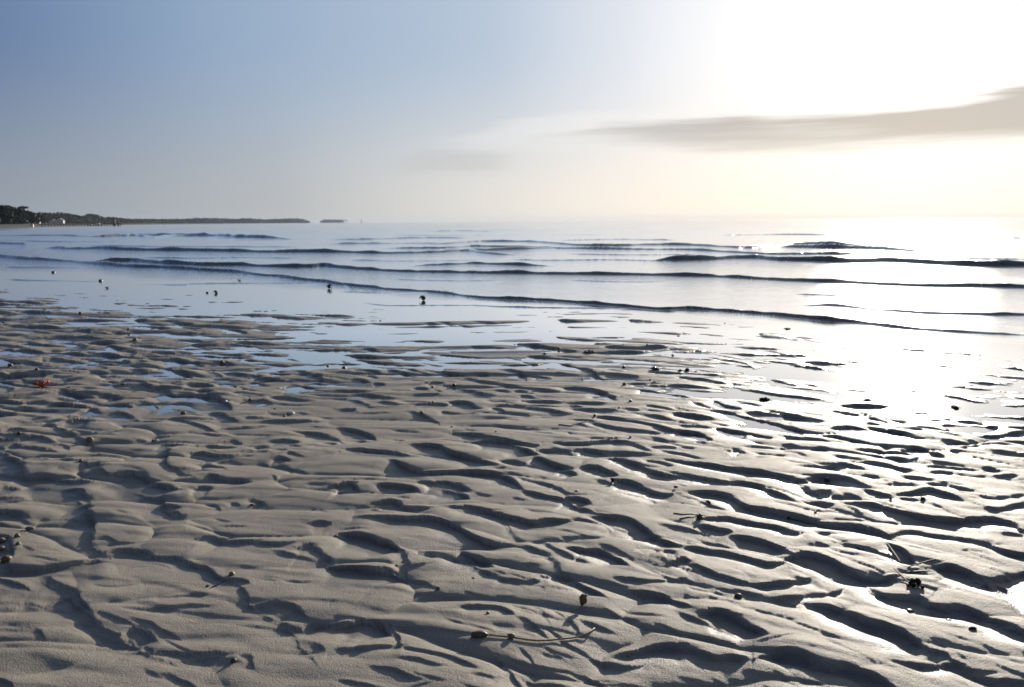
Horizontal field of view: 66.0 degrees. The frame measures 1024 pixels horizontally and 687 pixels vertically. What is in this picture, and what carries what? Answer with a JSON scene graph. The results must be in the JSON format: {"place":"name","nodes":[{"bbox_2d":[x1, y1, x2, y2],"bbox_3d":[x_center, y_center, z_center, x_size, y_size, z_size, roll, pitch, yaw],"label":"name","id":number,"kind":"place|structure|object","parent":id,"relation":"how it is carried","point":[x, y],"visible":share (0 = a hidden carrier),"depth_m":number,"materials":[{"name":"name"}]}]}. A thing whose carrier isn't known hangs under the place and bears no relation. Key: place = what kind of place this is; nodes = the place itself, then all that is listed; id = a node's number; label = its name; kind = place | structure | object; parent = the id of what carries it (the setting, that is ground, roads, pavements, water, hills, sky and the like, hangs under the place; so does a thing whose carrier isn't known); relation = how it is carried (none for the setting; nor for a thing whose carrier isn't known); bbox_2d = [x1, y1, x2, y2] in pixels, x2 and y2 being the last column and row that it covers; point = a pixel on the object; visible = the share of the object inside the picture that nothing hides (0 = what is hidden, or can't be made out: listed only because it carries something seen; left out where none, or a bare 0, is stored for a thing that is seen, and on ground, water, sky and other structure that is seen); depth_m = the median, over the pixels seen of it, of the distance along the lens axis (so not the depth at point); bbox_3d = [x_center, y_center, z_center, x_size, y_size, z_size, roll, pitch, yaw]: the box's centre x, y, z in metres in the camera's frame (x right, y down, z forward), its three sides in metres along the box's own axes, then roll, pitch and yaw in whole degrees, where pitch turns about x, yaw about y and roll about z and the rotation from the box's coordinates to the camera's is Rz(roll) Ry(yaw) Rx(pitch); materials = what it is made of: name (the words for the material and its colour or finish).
{"place":"outdoors","nodes":[
{"label":"outdoors","id":0,"kind":"place"},
{"bbox_2d":[0,223,259,227],"bbox_3d":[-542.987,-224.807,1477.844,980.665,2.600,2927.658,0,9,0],"label":"shore","id":1,"kind":"structure","parent":0,"point":[14,225],"depth_m":457.64,"materials":[{"name":"grey sand"}]},
{"bbox_2d":[0,205,16,223],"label":"broadleaf tree","id":2,"kind":"object","parent":1,"relation":"on","point":[7,216],"visible":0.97,"depth_m":256.37,"materials":[{"name":"green plant"}]},
{"bbox_2d":[3,205,23,223],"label":"broadleaf tree","id":3,"kind":"object","parent":1,"relation":"on","point":[19,215],"visible":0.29,"depth_m":275.60,"materials":[{"name":"green plant"}]},
{"bbox_2d":[17,208,29,223],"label":"broadleaf tree","id":4,"kind":"object","parent":1,"relation":"on","point":[25,214],"visible":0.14,"depth_m":301.30,"materials":[{"name":"green plant"}]},
{"bbox_2d":[25,210,39,223],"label":"broadleaf tree","id":5,"kind":"object","parent":1,"relation":"on","point":[33,217],"visible":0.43,"depth_m":352.59,"materials":[{"name":"green plant"}]},
{"bbox_2d":[36,213,46,222],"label":"broadleaf tree","id":6,"kind":"object","parent":1,"relation":"on","point":[42,219],"visible":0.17,"depth_m":440.06,"materials":[{"name":"green plant"}]},
{"bbox_2d":[39,212,57,222],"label":"broadleaf tree","id":7,"kind":"object","parent":1,"relation":"on","point":[49,216],"visible":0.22,"depth_m":764.96,"materials":[{"name":"green plant"}]},
{"bbox_2d":[50,212,67,222],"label":"broadleaf tree","id":8,"kind":"object","parent":1,"relation":"on","point":[58,216],"visible":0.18,"depth_m":813.16,"materials":[{"name":"green plant"}]},
{"bbox_2d":[56,218,64,222],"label":"white house","id":9,"kind":"structure","parent":1,"relation":"on","point":[60,220],"depth_m":686.38,"materials":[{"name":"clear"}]},
{"bbox_2d":[56,212,72,222],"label":"broadleaf tree","id":10,"kind":"object","parent":1,"relation":"on","point":[68,216],"visible":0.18,"depth_m":840.24,"materials":[{"name":"green plant"}]},
{"bbox_2d":[68,213,81,218],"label":"broadleaf tree","id":11,"kind":"object","parent":1,"relation":"on","point":[76,216],"visible":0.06,"depth_m":863.17,"materials":[{"name":"green plant"}]},
{"bbox_2d":[85,213,101,223],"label":"broadleaf tree","id":12,"kind":"object","parent":1,"relation":"on","point":[93,216],"visible":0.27,"depth_m":959.21,"materials":[{"name":"green plant"}]},
{"bbox_2d":[100,216,109,223],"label":"broadleaf tree","id":13,"kind":"object","parent":1,"relation":"on","point":[106,219],"visible":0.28,"depth_m":1009.06,"materials":[{"name":"green plant"}]},
{"bbox_2d":[106,216,119,223],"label":"broadleaf tree","id":14,"kind":"object","parent":1,"relation":"on","point":[111,218],"visible":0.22,"depth_m":1056.04,"materials":[{"name":"green plant"}]},
{"bbox_2d":[68,217,309,223],"bbox_3d":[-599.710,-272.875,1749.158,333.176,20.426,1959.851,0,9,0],"label":"distant wood","id":15,"kind":"object","parent":1,"relation":"on","point":[177,220],"visible":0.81,"depth_m":1751.25,"materials":[{"name":"green plant"}]},
{"bbox_2d":[2,245,1011,333],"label":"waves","id":16,"kind":"object","parent":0,"point":[468,272],"visible":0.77,"depth_m":11.98,"materials":[{"name":"white liquid"}]},
{"bbox_2d":[0,266,1023,686],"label":"beach","id":17,"kind":"structure","parent":0,"point":[130,546],"depth_m":1.88,"materials":[{"name":"beige sand"}]},
{"bbox_2d":[0,555,11,562],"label":"pebble","id":18,"kind":"object","parent":17,"relation":"on","point":[5,558],"visible":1,"depth_m":1.66,"materials":[{"name":"grey stone"}]},
{"bbox_2d":[33,378,49,386],"bbox_3d":[-2.102,0.176,3.523,0.069,0.037,0.059,-5,10,-27],"label":"red seaweed","id":19,"kind":"object","parent":17,"relation":"on","point":[43,383],"visible":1,"depth_m":3.52,"materials":[{"name":"red plant"}]},
{"bbox_2d":[86,437,93,441],"bbox_3d":[-1.398,0.317,2.612,0.022,0.017,0.020,0,9,0],"label":"pebble","id":20,"kind":"object","parent":17,"relation":"on","point":[88,439],"visible":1,"depth_m":2.60,"materials":[{"name":"grey stone"}]},
{"bbox_2d":[471,627,594,640],"bbox_3d":[0.040,0.497,1.347,0.218,0.015,0.037,-1,9,-7],"label":"kelp stem","id":21,"kind":"object","parent":17,"relation":"on","point":[479,634],"visible":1,"depth_m":1.34,"materials":[{"name":"brown plant"}]},
{"bbox_2d":[579,593,587,604],"bbox_3d":[0.132,0.474,1.463,0.015,0.023,0.012,-5,10,-30],"label":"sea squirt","id":22,"kind":"object","parent":17,"relation":"on","point":[583,599],"visible":1,"depth_m":1.46},
{"bbox_2d":[583,349,595,353],"bbox_3d":[0.419,0.051,4.321,0.065,0.034,0.068,-7,11,-37],"label":"seaweed clump","id":23,"kind":"object","parent":17,"relation":"on","point":[589,351],"visible":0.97,"depth_m":4.31,"materials":[{"name":"plant"}]},
{"bbox_2d":[695,513,704,518],"bbox_3d":[0.452,0.412,1.890,0.024,0.016,0.022,-8,11,-39],"label":"seaweed clump","id":24,"kind":"object","parent":17,"relation":"on","point":[700,515],"visible":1,"depth_m":1.88,"materials":[{"name":"brown plant"}]},
{"bbox_2d":[734,593,741,598],"bbox_3d":[0.430,0.480,1.499,0.015,0.012,0.012,0,9,0],"label":"pebble","id":25,"kind":"object","parent":17,"relation":"on","point":[738,595],"visible":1,"depth_m":1.50,"materials":[{"name":"grey stone"}]},
{"bbox_2d":[759,397,770,400],"bbox_3d":[1.022,0.225,3.177,0.044,0.021,0.046,-5,10,-28],"label":"seaweed clump","id":26,"kind":"object","parent":17,"relation":"on","point":[764,399],"visible":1,"depth_m":3.17,"materials":[{"name":"black plant"}]},
{"bbox_2d":[887,543,935,588],"bbox_3d":[0.823,0.451,1.611,0.086,0.019,0.221,3,9,20],"label":"seaweed cluster","id":27,"kind":"object","parent":17,"relation":"on","point":[914,582],"visible":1,"depth_m":1.57,"materials":[{"name":"brown plant"}]},
{"bbox_2d":[0,218,1023,457],"bbox_3d":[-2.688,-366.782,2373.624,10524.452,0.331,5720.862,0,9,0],"label":"sea","id":28,"kind":"structure","parent":0,"point":[601,262],"depth_m":8.44,"materials":[{"name":"liquid"}]},
{"bbox_2d":[38,218,122,226],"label":"pier","id":29,"kind":"structure","parent":28,"relation":"in","point":[115,223],"depth_m":298.76,"materials":[{"name":"grey"}]},
{"bbox_2d":[320,219,344,222],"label":"islet","id":30,"kind":"object","parent":28,"relation":"in","point":[326,220],"depth_m":4020.96,"materials":[{"name":"grey"}]},
{"bbox_2d":[0,0,1023,222],"label":"sky","id":31,"kind":"structure","parent":0,"point":[313,111],"materials":[{"name":"blue"}]}
]}

